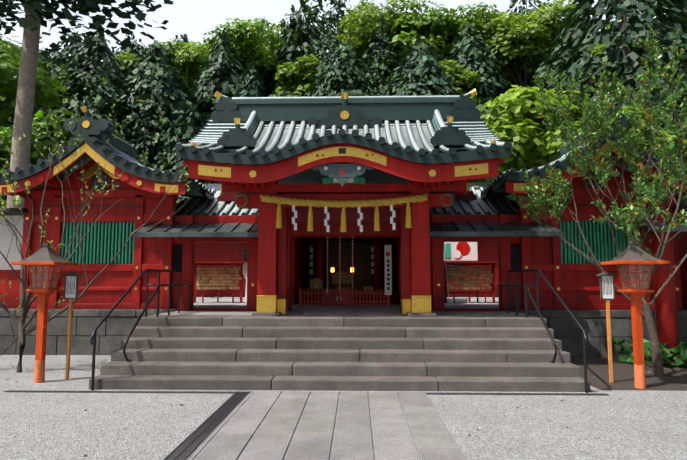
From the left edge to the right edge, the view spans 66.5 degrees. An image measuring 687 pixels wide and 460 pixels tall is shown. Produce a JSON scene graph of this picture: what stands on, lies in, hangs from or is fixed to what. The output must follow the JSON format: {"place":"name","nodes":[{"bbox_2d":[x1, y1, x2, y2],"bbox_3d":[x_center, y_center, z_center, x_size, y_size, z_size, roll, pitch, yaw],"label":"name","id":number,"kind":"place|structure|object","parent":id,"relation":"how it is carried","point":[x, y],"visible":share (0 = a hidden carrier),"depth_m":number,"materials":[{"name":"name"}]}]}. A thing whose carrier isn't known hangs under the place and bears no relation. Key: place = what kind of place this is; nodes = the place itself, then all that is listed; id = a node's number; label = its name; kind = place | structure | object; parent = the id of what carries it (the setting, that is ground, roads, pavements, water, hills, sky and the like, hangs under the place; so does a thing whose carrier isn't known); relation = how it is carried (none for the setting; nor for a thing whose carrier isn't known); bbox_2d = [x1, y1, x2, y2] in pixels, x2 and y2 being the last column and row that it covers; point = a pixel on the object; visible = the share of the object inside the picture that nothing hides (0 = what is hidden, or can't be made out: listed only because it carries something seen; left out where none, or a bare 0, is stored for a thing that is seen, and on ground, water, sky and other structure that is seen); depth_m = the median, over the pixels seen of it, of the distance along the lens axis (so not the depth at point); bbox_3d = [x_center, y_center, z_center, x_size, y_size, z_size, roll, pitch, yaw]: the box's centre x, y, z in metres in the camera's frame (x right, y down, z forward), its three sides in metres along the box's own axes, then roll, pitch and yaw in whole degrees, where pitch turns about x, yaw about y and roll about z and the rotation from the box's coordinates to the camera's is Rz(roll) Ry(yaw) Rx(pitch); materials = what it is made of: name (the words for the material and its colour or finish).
{"place":"outdoors","nodes":[
{"label":"outdoors","id":0,"kind":"place"},
{"bbox_2d":[189,391,465,459],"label":"paved path","id":1,"kind":"structure","parent":0,"point":[313,437],"depth_m":5.80,"materials":[{"name":"grey stone"}]},
{"bbox_2d":[0,0,664,61],"label":"sky","id":2,"kind":"structure","parent":0,"point":[193,18],"materials":[{"name":"white"}]},
{"bbox_2d":[0,355,686,459],"bbox_3d":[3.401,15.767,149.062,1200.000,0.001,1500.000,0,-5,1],"label":"ground","id":3,"kind":"structure","parent":0,"point":[643,425],"depth_m":6.23,"materials":[{"name":"grey gravel"}]},
{"bbox_2d":[0,278,64,355],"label":"shrub","id":4,"kind":"object","parent":3,"relation":"on","point":[12,320],"depth_m":9.91,"materials":[{"name":"plant"}]},
{"bbox_2d":[10,244,77,382],"bbox_3d":[-4.968,1.357,8.657,0.712,2.265,0.712,0,-5,1],"label":"lantern","id":5,"kind":"object","parent":3,"relation":"on","point":[45,262],"visible":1,"depth_m":8.57,"materials":[{"name":"orange wood"}]},
{"bbox_2d":[61,272,81,378],"bbox_3d":[-4.651,1.613,8.897,0.300,1.800,0.120,0,-5,1],"label":"sign","id":6,"kind":"object","parent":3,"relation":"on","point":[71,286],"visible":1,"depth_m":8.92,"materials":[{"name":"brown wood"}]},
{"bbox_2d":[0,86,209,372],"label":"tree","id":7,"kind":"object","parent":3,"relation":"on","point":[25,305],"depth_m":9.71,"materials":[{"name":"plant"}]},
{"bbox_2d":[89,269,190,390],"bbox_3d":[-3.647,1.669,9.866,0.264,1.872,3.972,0,-5,1],"label":"handrail","id":8,"kind":"object","parent":3,"relation":"on","point":[147,303],"visible":0.96,"depth_m":9.71,"materials":[{"name":"metal"}]},
{"bbox_2d":[4,390,608,459],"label":"drain and covers","id":9,"kind":"object","parent":3,"relation":"on","point":[190,445],"visible":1,"depth_m":6.76,"materials":[{"name":"black metal"}]},
{"bbox_2d":[89,315,590,391],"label":"stairs","id":10,"kind":"structure","parent":3,"relation":"on","point":[331,352],"depth_m":8.66,"materials":[{"name":"stone"}]},
{"bbox_2d":[0,308,686,356],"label":"stone walls","id":11,"kind":"structure","parent":3,"relation":"on","point":[113,329],"depth_m":11.63,"materials":[{"name":"grey stone"}]},
{"bbox_2d":[0,142,185,308],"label":"wing","id":12,"kind":"structure","parent":11,"relation":"on","point":[104,241],"depth_m":12.11,"materials":[{"name":"red wood"}]},
{"bbox_2d":[0,106,213,200],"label":"wing roof","id":13,"kind":"object","parent":12,"relation":"on","point":[90,130],"visible":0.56,"depth_m":11.58,"materials":[{"name":"grey tile"}]},
{"bbox_2d":[505,138,686,309],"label":"wing","id":14,"kind":"structure","parent":11,"relation":"on","point":[568,271],"depth_m":11.81,"materials":[{"name":"red wood"}]},
{"bbox_2d":[480,102,686,198],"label":"wing roof","id":15,"kind":"object","parent":14,"relation":"on","point":[495,188],"visible":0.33,"depth_m":11.30,"materials":[{"name":"grey tile"}]},
{"bbox_2d":[156,297,532,361],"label":"platform floor","id":16,"kind":"structure","parent":3,"relation":"on","point":[297,309],"depth_m":12.47,"materials":[{"name":"grey stone"}]},
{"bbox_2d":[129,188,258,310],"bbox_3d":[-3.019,0.311,12.606,3.050,3.172,2.898,0,-5,1],"label":"bay","id":17,"kind":"object","parent":16,"relation":"on","point":[220,217],"visible":0.54,"depth_m":12.00,"materials":[{"name":"red paint"}]},
{"bbox_2d":[183,140,503,315],"bbox_3d":[0.011,-0.263,10.773,5.940,3.968,2.950,0,-5,1],"label":"timber gate","id":18,"kind":"object","parent":16,"relation":"on","point":[342,165],"visible":0.75,"depth_m":10.40,"materials":[{"name":"red wood"}]},
{"bbox_2d":[175,89,511,183],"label":"gate roof","id":19,"kind":"structure","parent":18,"relation":"on","point":[417,129],"depth_m":11.60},
{"bbox_2d":[260,194,427,231],"bbox_3d":[0.002,-0.336,10.364,3.324,0.763,0.142,0,-5,1],"label":"shimenawa rope","id":20,"kind":"object","parent":18,"relation":"attached to","point":[344,204],"visible":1,"depth_m":10.33,"materials":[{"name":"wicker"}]},
{"bbox_2d":[291,236,399,305],"bbox_3d":[0.136,0.584,15.860,3.500,3.240,6.360,0,-5,1],"label":"gate doorway interior","id":21,"kind":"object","parent":16,"relation":"on","point":[341,270],"depth_m":17.11,"materials":[{"name":"red paint"}]},
{"bbox_2d":[178,183,490,196],"bbox_3d":[0.267,-1.070,21.419,18.000,2.900,13.400,0,-5,1],"label":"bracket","id":22,"kind":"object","parent":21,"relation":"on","point":[476,186],"depth_m":24.43,"materials":[{"name":"wood"}]},
{"bbox_2d":[194,242,498,307],"bbox_3d":[0.182,1.060,17.698,18.000,2.641,8.410,0,-5,1],"label":"votive plaque rack","id":23,"kind":"object","parent":16,"relation":"on","point":[471,269],"visible":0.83,"depth_m":16.43,"materials":[{"name":"red paint"}]},
{"bbox_2d":[429,187,563,310],"bbox_3d":[3.129,0.297,12.457,3.050,3.172,2.898,0,-5,1],"label":"bay","id":24,"kind":"object","parent":16,"relation":"on","point":[471,215],"visible":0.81,"depth_m":11.85,"materials":[{"name":"red paint"}]},
{"bbox_2d":[6,356,683,456],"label":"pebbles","id":25,"kind":"object","parent":3,"relation":"on","point":[189,419],"visible":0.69,"depth_m":6.68,"materials":[{"name":"grey stone"}]},
{"bbox_2d":[498,269,588,392],"bbox_3d":[3.530,1.652,9.691,0.264,1.872,3.972,0,-5,1],"label":"handrail","id":26,"kind":"object","parent":3,"relation":"on","point":[584,335],"visible":0.92,"depth_m":9.78,"materials":[{"name":"metal"}]},
{"bbox_2d":[507,24,686,376],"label":"tree","id":27,"kind":"object","parent":3,"relation":"on","point":[673,147],"depth_m":9.71,"materials":[{"name":"green plant"}]},
{"bbox_2d":[571,356,686,390],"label":"soil bed","id":28,"kind":"object","parent":3,"relation":"on","point":[674,378],"visible":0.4,"depth_m":9.10,"materials":[{"name":"brown soil"}]},
{"bbox_2d":[596,272,617,382],"bbox_3d":[4.333,1.580,8.549,0.300,1.800,0.120,0,-5,1],"label":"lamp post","id":29,"kind":"object","parent":28,"relation":"on","point":[607,289],"visible":0.96,"depth_m":8.57,"materials":[{"name":"brown wood"}]},
{"bbox_2d":[601,241,669,388],"bbox_3d":[4.573,1.312,8.177,0.712,2.265,0.712,0,-5,1],"label":"lantern","id":30,"kind":"object","parent":28,"relation":"on","point":[633,261],"visible":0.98,"depth_m":8.09,"materials":[{"name":"orange wood"}]},
{"bbox_2d":[606,335,686,366],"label":"plants","id":31,"kind":"object","parent":28,"relation":"on","point":[681,357],"visible":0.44,"depth_m":10.19,"materials":[{"name":"green plant"}]},
{"bbox_2d":[609,213,686,362],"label":"post","id":32,"kind":"object","parent":28,"relation":"on","point":[666,316],"visible":0.33,"depth_m":10.58,"materials":[{"name":"red paint"}]},
{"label":"hillside","id":33,"kind":"structure","parent":0,"visible":0},
{"bbox_2d":[0,0,686,205],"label":"dark evergreen trees","id":34,"kind":"object","parent":33,"relation":"on","point":[185,118],"visible":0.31,"depth_m":39.14,"materials":[{"name":"green plant"}]},
{"bbox_2d":[0,0,686,207],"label":"forest trunks","id":35,"kind":"object","parent":33,"relation":"on","point":[24,110],"visible":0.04,"depth_m":21.76,"materials":[{"name":"brown plant"}]},
{"bbox_2d":[0,0,686,207],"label":"bright green trees","id":36,"kind":"object","parent":35,"relation":"attached to","point":[531,36],"visible":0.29,"depth_m":49.51,"materials":[{"name":"green plant"}]}
]}

